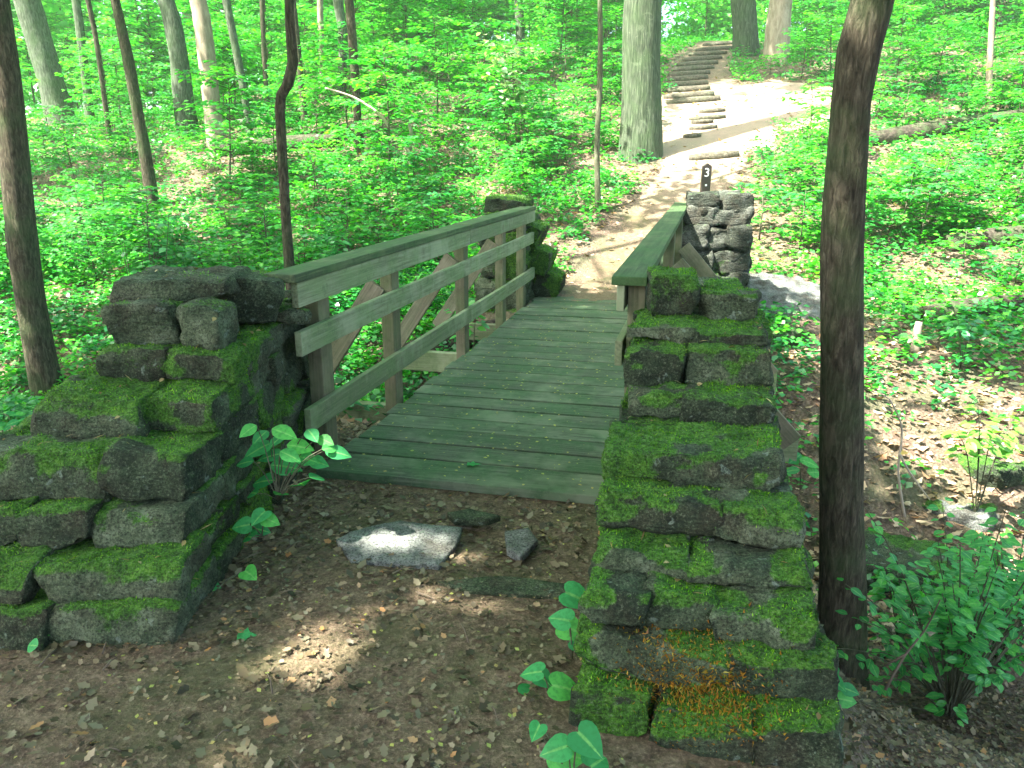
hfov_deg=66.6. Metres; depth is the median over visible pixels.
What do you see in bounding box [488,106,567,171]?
understory shrub
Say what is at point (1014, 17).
woodland tree
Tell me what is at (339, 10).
slender tree
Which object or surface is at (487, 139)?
seedling shrub
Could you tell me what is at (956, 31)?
understory shrub
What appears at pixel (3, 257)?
understory shrub
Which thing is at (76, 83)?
understory sapling
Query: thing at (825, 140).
seedling shrub
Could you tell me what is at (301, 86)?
slender tree
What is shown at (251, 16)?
woodland tree
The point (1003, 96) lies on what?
seedling shrub
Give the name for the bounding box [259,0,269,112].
slender tree
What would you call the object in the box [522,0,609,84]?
understory sapling
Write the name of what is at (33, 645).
seedling plant
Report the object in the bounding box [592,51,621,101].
understory shrub
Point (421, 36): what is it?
tree
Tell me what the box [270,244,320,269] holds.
seedling shrub
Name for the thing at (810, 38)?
understory shrub
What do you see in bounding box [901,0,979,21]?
understory sapling
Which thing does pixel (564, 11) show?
understory sapling
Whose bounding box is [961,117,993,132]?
seedling shrub
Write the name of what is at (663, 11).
sky
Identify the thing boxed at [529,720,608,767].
violet plant
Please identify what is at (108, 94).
understory shrub
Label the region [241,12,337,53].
woodland tree
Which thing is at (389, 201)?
seedling shrub
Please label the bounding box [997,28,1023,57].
understory shrub
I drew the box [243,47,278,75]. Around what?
understory shrub
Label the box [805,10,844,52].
understory shrub
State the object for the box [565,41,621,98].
understory shrub
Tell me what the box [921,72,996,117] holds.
understory shrub
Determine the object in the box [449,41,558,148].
understory sapling
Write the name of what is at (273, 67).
understory shrub
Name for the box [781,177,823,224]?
seedling shrub
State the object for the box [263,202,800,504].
footbridge
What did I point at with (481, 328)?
leafy plant
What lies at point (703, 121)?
trail step
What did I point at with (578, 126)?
fallen log
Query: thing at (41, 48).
tree
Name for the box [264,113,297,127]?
seedling shrub
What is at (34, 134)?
understory shrub
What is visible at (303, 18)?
understory sapling
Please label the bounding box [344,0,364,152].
slender tree
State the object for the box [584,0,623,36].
understory sapling
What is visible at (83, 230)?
understory shrub
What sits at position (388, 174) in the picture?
understory shrub
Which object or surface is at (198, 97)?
understory shrub
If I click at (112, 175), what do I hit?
seedling shrub
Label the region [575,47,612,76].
seedling shrub
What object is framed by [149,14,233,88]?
understory sapling
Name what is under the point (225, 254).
seedling shrub
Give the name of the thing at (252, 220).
seedling shrub
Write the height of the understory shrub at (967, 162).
1.477 m
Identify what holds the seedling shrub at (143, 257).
on the ground at (878, 492)
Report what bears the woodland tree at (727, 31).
on the ground at (878, 492)
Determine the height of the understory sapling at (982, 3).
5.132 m
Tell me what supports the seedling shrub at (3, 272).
on the ground at (878, 492)
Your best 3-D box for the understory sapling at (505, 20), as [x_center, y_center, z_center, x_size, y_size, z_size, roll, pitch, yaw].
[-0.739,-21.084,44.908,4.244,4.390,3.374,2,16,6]
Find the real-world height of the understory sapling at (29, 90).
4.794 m
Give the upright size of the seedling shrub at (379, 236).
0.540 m
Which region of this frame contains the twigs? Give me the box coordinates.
[0,500,1023,767]
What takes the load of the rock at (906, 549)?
on the ground at (878, 492)
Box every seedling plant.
[27,635,50,652]
[210,564,256,597]
[232,507,279,541]
[236,423,351,499]
[787,452,818,489]
[837,668,858,708]
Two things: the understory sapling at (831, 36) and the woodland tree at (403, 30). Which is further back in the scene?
the woodland tree at (403, 30)
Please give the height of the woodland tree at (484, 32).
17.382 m
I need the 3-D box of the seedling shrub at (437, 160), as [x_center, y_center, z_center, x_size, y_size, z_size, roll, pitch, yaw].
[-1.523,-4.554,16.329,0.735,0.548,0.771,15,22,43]
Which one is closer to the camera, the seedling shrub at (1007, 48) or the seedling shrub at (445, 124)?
the seedling shrub at (445, 124)
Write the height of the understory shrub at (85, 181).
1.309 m
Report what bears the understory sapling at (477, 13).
on the ground at (878, 492)
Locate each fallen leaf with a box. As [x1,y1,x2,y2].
[237,628,255,639]
[467,461,478,465]
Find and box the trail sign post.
[700,163,711,191]
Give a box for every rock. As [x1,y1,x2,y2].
[749,271,819,320]
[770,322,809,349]
[865,529,958,596]
[922,499,997,532]
[955,453,1023,489]
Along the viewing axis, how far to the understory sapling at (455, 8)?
24.90 m
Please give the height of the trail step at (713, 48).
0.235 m
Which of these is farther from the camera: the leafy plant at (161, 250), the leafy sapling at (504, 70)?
the leafy sapling at (504, 70)
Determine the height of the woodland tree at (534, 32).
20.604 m
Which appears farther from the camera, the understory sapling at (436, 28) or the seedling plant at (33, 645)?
the understory sapling at (436, 28)
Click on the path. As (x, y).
(20, 717)
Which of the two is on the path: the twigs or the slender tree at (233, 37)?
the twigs
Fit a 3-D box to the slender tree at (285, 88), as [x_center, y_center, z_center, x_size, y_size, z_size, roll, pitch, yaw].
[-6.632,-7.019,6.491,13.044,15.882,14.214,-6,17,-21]
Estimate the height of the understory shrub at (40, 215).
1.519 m
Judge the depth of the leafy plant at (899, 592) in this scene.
5.13 m
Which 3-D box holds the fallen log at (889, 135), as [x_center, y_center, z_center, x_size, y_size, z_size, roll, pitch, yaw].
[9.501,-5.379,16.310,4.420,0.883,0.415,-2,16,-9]
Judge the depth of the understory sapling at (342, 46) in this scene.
18.48 m
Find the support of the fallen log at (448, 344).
on the ground at (878, 492)
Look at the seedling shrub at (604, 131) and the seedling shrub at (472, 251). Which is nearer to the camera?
the seedling shrub at (472, 251)
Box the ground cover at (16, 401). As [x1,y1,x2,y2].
[0,19,1023,632]
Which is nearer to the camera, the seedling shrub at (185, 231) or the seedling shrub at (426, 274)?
the seedling shrub at (426, 274)
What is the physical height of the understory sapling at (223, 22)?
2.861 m
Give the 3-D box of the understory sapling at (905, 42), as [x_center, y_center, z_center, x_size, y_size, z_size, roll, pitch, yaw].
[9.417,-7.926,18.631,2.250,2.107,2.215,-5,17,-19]
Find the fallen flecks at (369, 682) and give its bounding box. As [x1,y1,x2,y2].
[7,483,622,767]
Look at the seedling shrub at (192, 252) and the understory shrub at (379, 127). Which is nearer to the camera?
the seedling shrub at (192, 252)
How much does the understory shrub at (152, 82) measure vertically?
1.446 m
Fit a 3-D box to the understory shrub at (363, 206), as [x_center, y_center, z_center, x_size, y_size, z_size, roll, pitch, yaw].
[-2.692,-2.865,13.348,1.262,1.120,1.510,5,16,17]
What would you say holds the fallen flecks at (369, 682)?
on the ground at (878, 492)
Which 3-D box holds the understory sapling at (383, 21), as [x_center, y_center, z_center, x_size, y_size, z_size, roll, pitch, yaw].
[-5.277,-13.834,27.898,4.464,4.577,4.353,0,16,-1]
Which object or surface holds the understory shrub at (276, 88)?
on the ground at (878, 492)
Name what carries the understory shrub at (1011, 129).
on the ground at (878, 492)
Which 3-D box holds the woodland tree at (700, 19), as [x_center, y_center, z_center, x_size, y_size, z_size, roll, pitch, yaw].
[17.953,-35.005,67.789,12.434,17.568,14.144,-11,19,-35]
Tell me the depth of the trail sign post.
13.11 m
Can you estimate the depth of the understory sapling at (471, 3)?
24.60 m
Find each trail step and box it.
[662,80,708,86]
[662,85,710,92]
[663,91,714,98]
[664,74,707,81]
[666,96,720,103]
[667,70,709,76]
[671,65,713,71]
[676,60,717,65]
[682,55,721,61]
[683,133,700,137]
[688,50,726,55]
[688,150,739,159]
[689,115,725,119]
[689,124,717,129]
[691,119,713,123]
[695,46,731,50]
[699,108,725,112]
[702,41,731,45]
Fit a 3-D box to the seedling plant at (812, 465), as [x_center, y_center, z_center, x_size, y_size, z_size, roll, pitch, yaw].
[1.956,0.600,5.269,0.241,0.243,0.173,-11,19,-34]
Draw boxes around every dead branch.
[325,87,412,164]
[880,392,929,516]
[880,600,940,690]
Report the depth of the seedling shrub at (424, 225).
13.09 m
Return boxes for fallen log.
[214,134,339,155]
[225,113,326,125]
[404,319,494,350]
[535,121,594,128]
[869,109,1023,145]
[918,294,1023,322]
[941,225,1023,251]
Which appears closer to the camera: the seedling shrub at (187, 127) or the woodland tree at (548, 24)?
the seedling shrub at (187, 127)
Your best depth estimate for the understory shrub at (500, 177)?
14.45 m
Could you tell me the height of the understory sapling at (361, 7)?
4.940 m
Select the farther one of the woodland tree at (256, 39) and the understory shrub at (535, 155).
the woodland tree at (256, 39)
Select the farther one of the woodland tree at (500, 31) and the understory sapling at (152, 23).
the woodland tree at (500, 31)
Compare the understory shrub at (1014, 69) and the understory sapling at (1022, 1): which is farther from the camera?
the understory sapling at (1022, 1)
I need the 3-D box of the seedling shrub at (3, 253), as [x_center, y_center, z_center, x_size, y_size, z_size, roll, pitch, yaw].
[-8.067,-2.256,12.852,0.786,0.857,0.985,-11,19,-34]
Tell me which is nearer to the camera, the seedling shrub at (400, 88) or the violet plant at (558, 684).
the violet plant at (558, 684)
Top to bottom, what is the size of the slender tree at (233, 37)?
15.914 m
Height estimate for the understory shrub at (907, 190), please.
1.371 m
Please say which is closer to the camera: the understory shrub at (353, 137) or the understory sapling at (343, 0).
the understory shrub at (353, 137)
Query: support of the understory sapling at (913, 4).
on the ground at (878, 492)
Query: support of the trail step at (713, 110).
on the path
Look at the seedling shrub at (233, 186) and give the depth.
15.77 m
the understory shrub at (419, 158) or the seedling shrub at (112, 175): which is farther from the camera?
the seedling shrub at (112, 175)
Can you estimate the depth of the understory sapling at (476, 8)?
42.82 m
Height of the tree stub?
0.343 m
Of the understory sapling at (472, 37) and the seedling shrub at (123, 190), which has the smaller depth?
the seedling shrub at (123, 190)
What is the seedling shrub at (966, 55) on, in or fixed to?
on the ground at (878, 492)
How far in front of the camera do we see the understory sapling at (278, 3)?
39.08 m
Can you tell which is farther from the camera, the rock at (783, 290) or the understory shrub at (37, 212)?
the understory shrub at (37, 212)
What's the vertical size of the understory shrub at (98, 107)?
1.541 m
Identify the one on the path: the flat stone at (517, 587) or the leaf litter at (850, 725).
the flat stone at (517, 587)
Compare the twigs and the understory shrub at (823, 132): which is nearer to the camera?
the twigs
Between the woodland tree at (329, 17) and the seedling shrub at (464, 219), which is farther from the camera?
the woodland tree at (329, 17)
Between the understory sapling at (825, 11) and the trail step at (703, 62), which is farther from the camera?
the understory sapling at (825, 11)
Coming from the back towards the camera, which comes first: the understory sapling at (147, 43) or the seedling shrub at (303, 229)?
the understory sapling at (147, 43)
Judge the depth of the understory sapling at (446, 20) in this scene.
19.62 m
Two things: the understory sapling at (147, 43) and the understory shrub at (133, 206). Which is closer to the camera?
the understory shrub at (133, 206)
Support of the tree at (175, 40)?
on the ground at (878, 492)
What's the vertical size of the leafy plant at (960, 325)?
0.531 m
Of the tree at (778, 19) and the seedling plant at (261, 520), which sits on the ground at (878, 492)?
the tree at (778, 19)
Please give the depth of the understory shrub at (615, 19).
27.43 m
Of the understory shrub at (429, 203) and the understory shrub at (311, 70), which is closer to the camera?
the understory shrub at (429, 203)
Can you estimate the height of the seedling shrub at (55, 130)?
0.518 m
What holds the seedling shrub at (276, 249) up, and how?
on the ground at (878, 492)
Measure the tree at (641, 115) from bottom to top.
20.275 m
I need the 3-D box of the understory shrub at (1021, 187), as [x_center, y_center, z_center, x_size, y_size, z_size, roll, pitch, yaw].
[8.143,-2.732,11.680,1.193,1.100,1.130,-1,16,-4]
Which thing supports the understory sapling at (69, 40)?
on the ground at (878, 492)
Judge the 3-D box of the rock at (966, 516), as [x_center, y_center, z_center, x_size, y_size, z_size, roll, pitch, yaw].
[3.815,1.116,6.691,0.610,0.271,0.406,10,19,33]
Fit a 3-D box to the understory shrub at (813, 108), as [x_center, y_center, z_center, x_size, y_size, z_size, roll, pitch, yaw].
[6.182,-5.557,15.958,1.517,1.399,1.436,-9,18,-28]
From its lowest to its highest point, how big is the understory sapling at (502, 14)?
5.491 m
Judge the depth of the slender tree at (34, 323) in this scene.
9.06 m
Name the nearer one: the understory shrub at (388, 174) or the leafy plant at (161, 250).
the leafy plant at (161, 250)
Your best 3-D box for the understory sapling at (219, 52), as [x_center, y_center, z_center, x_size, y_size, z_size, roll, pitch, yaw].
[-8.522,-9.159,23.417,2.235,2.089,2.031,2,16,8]
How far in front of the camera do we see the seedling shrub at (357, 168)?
14.45 m
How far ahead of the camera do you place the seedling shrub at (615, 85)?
20.02 m
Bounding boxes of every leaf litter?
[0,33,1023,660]
[0,419,1023,767]
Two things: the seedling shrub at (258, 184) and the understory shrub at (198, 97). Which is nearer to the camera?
the seedling shrub at (258, 184)
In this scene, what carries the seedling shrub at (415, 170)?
on the ground at (878, 492)
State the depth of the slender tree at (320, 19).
22.94 m
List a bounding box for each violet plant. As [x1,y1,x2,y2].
[517,662,575,700]
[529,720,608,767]
[548,581,584,658]
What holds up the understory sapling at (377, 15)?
on the ground at (878, 492)
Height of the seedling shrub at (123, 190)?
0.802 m
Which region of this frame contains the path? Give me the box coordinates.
[0,41,877,767]
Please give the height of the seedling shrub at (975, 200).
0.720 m
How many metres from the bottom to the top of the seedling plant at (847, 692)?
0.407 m
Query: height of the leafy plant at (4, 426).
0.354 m
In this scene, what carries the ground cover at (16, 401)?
on the ground at (878, 492)
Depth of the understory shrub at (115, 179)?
13.27 m
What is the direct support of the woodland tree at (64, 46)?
on the ground at (878, 492)
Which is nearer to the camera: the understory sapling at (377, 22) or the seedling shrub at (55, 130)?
the seedling shrub at (55, 130)
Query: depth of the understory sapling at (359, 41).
22.70 m
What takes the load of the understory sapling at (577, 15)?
on the ground at (878, 492)
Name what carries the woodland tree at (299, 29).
on the ground at (878, 492)
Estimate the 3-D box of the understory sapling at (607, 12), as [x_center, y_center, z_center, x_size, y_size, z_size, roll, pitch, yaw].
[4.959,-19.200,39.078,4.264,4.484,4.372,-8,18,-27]
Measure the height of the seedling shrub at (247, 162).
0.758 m
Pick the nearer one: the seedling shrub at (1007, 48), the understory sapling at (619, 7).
the seedling shrub at (1007, 48)
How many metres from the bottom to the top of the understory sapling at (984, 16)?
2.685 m
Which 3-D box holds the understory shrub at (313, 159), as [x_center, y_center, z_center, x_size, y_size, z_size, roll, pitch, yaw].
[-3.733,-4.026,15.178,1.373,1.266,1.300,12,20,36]
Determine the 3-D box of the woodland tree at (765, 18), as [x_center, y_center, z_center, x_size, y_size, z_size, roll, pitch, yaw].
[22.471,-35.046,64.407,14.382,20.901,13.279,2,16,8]
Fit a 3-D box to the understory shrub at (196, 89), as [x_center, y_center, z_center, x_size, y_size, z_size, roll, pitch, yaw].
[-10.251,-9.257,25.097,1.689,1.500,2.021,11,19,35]
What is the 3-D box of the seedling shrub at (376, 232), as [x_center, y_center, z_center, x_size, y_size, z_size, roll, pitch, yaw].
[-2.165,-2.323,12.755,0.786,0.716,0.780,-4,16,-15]
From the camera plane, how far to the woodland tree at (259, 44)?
55.92 m
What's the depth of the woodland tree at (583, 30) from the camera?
47.85 m
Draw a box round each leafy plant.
[0,411,24,430]
[111,215,175,275]
[444,298,489,347]
[867,557,936,646]
[894,333,928,359]
[937,314,989,367]
[941,404,1023,511]
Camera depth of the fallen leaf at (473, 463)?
4.45 m
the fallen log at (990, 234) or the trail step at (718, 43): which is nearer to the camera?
the fallen log at (990, 234)
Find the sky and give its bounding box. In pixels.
[15,0,841,112]
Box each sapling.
[10,0,79,107]
[12,9,35,78]
[16,38,58,110]
[18,0,121,107]
[19,45,40,101]
[19,47,40,100]
[54,36,163,128]
[56,0,160,82]
[57,9,139,104]
[61,31,165,114]
[62,40,137,109]
[64,0,194,107]
[73,0,193,108]
[122,32,168,109]
[147,0,301,91]
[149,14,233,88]
[153,25,262,93]
[157,18,230,99]
[157,60,300,191]
[169,47,229,95]
[186,11,281,104]
[187,25,256,104]
[190,24,280,105]
[191,41,270,106]
[219,0,313,84]
[252,4,337,77]
[256,31,340,95]
[258,0,325,51]
[265,0,344,46]
[279,20,407,141]
[296,0,403,37]
[303,8,337,50]
[305,0,420,58]
[308,0,416,43]
[312,34,381,98]
[317,15,397,77]
[320,40,457,177]
[334,0,462,72]
[337,9,413,87]
[354,0,434,67]
[359,0,398,38]
[387,12,488,118]
[402,0,486,65]
[406,2,485,89]
[407,0,482,38]
[410,0,512,45]
[423,2,466,37]
[435,18,542,120]
[438,1,514,21]
[439,0,513,63]
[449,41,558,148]
[454,40,582,162]
[460,0,515,42]
[463,0,503,36]
[476,0,535,38]
[476,32,534,164]
[479,0,535,40]
[486,0,623,67]
[504,2,555,54]
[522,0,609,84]
[524,0,613,45]
[528,0,621,50]
[554,0,672,37]
[573,0,623,38]
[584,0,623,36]
[590,0,686,14]
[594,0,602,211]
[661,13,671,41]
[664,0,730,35]
[757,0,807,21]
[762,0,814,25]
[766,0,843,37]
[791,0,848,46]
[792,0,845,25]
[792,0,849,70]
[799,0,846,25]
[841,0,909,17]
[879,2,950,96]
[889,0,943,26]
[892,0,946,35]
[894,0,941,35]
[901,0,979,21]
[914,0,1021,22]
[921,3,987,26]
[925,0,998,19]
[931,0,1023,89]
[941,0,1020,30]
[951,0,1023,21]
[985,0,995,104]
[998,0,1005,26]
[1001,14,1023,42]
[1008,0,1023,11]
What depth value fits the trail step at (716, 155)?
16.01 m
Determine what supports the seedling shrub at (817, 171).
on the ground at (878, 492)
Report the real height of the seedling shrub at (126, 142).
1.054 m
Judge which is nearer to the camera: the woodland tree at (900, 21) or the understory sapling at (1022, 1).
the understory sapling at (1022, 1)
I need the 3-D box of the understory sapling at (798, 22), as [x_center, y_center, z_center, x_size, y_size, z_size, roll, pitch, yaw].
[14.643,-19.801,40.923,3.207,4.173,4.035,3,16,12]
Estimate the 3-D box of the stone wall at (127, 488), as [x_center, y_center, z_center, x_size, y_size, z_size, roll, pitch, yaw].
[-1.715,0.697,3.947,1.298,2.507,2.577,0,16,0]
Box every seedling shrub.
[0,218,6,262]
[0,224,48,256]
[0,257,9,283]
[2,234,68,271]
[26,105,65,141]
[39,232,85,258]
[40,105,81,130]
[41,126,69,142]
[44,188,118,234]
[52,167,96,190]
[90,174,116,189]
[97,163,134,187]
[99,182,145,213]
[99,227,143,246]
[106,122,161,164]
[120,232,191,266]
[130,245,173,268]
[131,224,185,260]
[160,218,191,238]
[174,120,201,138]
[175,239,222,266]
[203,99,237,120]
[205,202,245,238]
[208,120,261,163]
[211,240,263,266]
[217,174,257,198]
[235,145,269,177]
[241,205,275,236]
[245,175,270,195]
[249,89,295,116]
[249,246,283,267]
[261,259,283,270]
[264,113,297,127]
[268,212,339,262]
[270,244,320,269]
[288,163,302,177]
[315,164,376,209]
[357,220,393,244]
[368,187,412,228]
[374,82,411,109]
[376,230,404,239]
[386,157,427,188]
[393,82,414,93]
[399,271,445,305]
[411,214,448,231]
[420,153,454,171]
[420,254,454,268]
[426,118,456,140]
[448,216,479,257]
[468,247,479,256]
[470,137,496,151]
[474,71,495,85]
[504,156,524,176]
[569,103,619,139]
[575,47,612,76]
[602,68,621,97]
[735,180,791,239]
[756,54,780,69]
[762,189,822,249]
[777,162,825,208]
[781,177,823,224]
[798,224,820,249]
[805,129,828,155]
[872,75,903,118]
[876,66,896,80]
[878,82,936,125]
[892,34,915,55]
[895,175,951,208]
[906,37,920,48]
[924,162,987,210]
[929,183,987,225]
[931,229,997,267]
[954,48,980,66]
[954,90,984,114]
[957,129,1006,154]
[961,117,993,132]
[962,81,1007,113]
[967,31,987,47]
[981,85,1019,109]
[982,236,1023,291]
[985,154,1023,211]
[998,44,1016,57]
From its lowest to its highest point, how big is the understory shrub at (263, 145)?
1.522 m
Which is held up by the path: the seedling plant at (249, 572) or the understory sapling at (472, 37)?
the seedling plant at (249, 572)
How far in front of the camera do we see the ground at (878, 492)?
11.53 m
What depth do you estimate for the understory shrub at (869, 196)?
11.71 m
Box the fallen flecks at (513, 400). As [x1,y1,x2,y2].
[341,299,620,490]
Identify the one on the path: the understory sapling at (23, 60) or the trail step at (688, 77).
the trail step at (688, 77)
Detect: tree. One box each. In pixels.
[0,0,63,400]
[10,0,137,108]
[13,0,75,124]
[14,0,157,116]
[26,0,183,108]
[71,0,94,123]
[84,0,261,109]
[85,0,113,145]
[110,0,160,210]
[144,0,304,98]
[157,0,199,135]
[181,1,200,103]
[189,0,226,156]
[222,0,252,137]
[234,0,285,93]
[238,0,286,85]
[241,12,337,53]
[248,1,336,49]
[252,0,332,54]
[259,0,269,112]
[268,0,470,45]
[275,0,297,289]
[294,0,307,124]
[317,0,327,98]
[325,0,408,46]
[333,0,347,105]
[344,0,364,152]
[401,2,502,42]
[417,0,431,44]
[441,7,512,42]
[461,6,475,44]
[480,0,614,40]
[481,6,530,42]
[514,0,524,60]
[530,0,621,41]
[530,2,673,40]
[539,0,622,45]
[618,0,662,163]
[661,0,761,40]
[661,0,768,40]
[667,2,761,37]
[683,0,799,40]
[717,0,815,32]
[719,0,842,31]
[730,0,760,56]
[762,0,792,64]
[768,0,909,30]
[814,0,986,30]
[817,0,894,689]
[888,0,988,27]
[924,0,939,31]
[959,3,1023,28]
[995,0,1008,26]
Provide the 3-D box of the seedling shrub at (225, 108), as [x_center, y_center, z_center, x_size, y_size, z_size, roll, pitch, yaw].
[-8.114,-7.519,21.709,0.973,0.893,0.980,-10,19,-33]
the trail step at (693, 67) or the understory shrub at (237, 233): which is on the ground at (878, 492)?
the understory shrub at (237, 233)
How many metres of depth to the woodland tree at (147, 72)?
39.14 m
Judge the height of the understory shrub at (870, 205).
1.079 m
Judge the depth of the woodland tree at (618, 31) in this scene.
47.31 m
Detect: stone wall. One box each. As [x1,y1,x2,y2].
[0,265,314,650]
[474,192,565,313]
[568,265,844,767]
[681,190,754,287]
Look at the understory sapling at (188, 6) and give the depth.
31.06 m
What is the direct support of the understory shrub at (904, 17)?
on the ground at (878, 492)
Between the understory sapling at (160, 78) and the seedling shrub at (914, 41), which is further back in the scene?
the understory sapling at (160, 78)
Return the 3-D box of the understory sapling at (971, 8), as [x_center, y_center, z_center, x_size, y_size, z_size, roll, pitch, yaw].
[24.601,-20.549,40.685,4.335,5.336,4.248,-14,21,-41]
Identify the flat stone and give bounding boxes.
[336,521,462,570]
[436,576,585,599]
[447,508,499,525]
[505,528,537,560]
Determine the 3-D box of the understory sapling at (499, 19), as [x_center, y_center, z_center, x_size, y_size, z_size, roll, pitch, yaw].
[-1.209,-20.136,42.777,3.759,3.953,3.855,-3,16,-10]
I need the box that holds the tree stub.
[909,321,922,352]
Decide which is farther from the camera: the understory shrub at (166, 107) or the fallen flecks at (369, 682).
the understory shrub at (166, 107)
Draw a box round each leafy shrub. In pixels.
[835,497,1023,726]
[893,512,1023,671]
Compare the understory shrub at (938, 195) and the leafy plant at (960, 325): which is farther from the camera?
the understory shrub at (938, 195)
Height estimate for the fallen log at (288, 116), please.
0.394 m
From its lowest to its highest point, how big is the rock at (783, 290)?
0.452 m
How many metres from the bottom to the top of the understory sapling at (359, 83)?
2.736 m
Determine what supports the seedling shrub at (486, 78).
on the ground at (878, 492)
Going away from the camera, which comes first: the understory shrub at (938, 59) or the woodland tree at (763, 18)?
the understory shrub at (938, 59)
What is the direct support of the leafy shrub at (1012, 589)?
on the ground at (878, 492)
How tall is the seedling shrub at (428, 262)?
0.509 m
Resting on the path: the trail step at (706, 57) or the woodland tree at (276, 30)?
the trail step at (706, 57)
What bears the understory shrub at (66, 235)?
on the ground at (878, 492)
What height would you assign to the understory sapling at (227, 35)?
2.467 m
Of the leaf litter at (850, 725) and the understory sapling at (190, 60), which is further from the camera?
the understory sapling at (190, 60)
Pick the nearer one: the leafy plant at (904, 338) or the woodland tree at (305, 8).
the leafy plant at (904, 338)
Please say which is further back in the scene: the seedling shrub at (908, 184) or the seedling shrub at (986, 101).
the seedling shrub at (986, 101)
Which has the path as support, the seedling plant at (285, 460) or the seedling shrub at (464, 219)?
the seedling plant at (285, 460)
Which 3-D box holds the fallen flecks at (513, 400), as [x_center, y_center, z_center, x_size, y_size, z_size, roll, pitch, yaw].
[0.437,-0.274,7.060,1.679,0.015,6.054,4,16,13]
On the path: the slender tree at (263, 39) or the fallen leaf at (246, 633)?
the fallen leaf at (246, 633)
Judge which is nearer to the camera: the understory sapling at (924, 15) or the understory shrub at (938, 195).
the understory shrub at (938, 195)
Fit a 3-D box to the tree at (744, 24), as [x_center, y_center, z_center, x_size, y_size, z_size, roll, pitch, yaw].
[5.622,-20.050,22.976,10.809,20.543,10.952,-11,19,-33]
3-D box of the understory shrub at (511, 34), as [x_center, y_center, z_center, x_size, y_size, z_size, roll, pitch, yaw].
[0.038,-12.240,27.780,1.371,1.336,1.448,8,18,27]
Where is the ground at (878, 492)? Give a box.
[0,32,1023,767]
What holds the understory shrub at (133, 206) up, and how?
on the ground at (878, 492)
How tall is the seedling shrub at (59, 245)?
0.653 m
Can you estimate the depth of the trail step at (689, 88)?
20.89 m
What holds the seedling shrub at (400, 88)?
on the ground at (878, 492)
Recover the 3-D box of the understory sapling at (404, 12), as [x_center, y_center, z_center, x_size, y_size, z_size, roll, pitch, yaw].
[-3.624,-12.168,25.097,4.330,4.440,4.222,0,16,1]
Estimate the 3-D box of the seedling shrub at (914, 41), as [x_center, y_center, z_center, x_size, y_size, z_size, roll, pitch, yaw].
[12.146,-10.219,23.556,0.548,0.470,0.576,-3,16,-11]
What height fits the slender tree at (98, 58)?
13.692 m
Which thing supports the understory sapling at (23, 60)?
on the ground at (878, 492)
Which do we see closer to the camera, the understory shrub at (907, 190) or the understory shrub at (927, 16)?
the understory shrub at (907, 190)
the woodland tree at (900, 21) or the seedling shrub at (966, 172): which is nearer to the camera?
the seedling shrub at (966, 172)
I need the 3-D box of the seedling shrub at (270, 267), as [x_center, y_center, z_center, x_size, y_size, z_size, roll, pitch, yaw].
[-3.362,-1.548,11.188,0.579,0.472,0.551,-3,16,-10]
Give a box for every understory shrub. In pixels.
[0,190,65,273]
[0,197,65,233]
[0,250,8,268]
[26,120,62,155]
[27,130,55,175]
[29,117,101,182]
[38,175,104,214]
[40,209,124,281]
[51,200,156,271]
[52,176,172,257]
[62,180,141,243]
[70,81,132,130]
[78,80,126,108]
[83,189,200,258]
[86,103,134,157]
[88,186,173,242]
[93,74,127,107]
[120,73,163,113]
[148,86,199,120]
[162,75,202,107]
[192,69,229,102]
[199,173,314,256]
[225,99,301,169]
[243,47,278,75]
[260,59,282,79]
[261,73,311,111]
[270,40,309,67]
[287,147,370,213]
[288,144,359,205]
[291,84,349,133]
[294,193,384,257]
[301,33,336,59]
[303,58,326,77]
[313,183,387,247]
[316,119,388,181]
[345,110,408,166]
[355,135,439,196]
[365,41,406,70]
[381,166,473,228]
[383,191,466,261]
[388,139,454,196]
[469,141,540,193]
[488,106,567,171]
[495,21,534,54]
[502,135,569,186]
[512,85,555,117]
[520,91,583,141]
[521,24,574,73]
[526,115,589,173]
[531,42,570,81]
[558,83,595,119]
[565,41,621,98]
[567,35,606,63]
[579,14,621,47]
[590,12,622,50]
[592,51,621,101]
[769,20,835,77]
[771,129,827,184]
[774,76,833,140]
[788,122,889,179]
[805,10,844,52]
[865,156,966,244]
[865,168,905,220]
[865,178,908,229]
[885,162,981,244]
[889,3,931,34]
[893,140,1003,232]
[896,22,970,89]
[905,0,948,24]
[916,8,978,54]
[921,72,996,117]
[967,91,1023,178]
[969,48,1023,109]
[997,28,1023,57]
[1008,180,1023,213]
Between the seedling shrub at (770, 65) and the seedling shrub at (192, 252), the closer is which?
the seedling shrub at (192, 252)
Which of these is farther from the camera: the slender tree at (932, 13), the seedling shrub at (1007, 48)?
the slender tree at (932, 13)
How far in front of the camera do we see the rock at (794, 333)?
8.31 m
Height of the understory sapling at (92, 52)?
2.565 m
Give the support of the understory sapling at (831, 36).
on the ground at (878, 492)
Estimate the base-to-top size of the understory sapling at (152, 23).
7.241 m
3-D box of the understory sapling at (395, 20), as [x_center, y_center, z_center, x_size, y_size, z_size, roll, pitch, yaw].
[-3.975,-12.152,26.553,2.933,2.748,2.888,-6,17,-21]
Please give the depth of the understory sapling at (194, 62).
22.55 m
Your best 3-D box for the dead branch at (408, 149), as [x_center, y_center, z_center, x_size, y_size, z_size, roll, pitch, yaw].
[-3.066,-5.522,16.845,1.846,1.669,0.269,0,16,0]
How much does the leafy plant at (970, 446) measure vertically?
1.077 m
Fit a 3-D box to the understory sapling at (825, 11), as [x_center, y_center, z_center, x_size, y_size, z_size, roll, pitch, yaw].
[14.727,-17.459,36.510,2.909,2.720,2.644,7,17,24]
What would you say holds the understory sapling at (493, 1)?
on the ground at (878, 492)
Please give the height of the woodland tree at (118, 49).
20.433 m
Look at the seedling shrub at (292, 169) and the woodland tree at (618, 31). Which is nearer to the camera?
the seedling shrub at (292, 169)
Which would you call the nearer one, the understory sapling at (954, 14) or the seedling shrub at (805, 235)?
the seedling shrub at (805, 235)

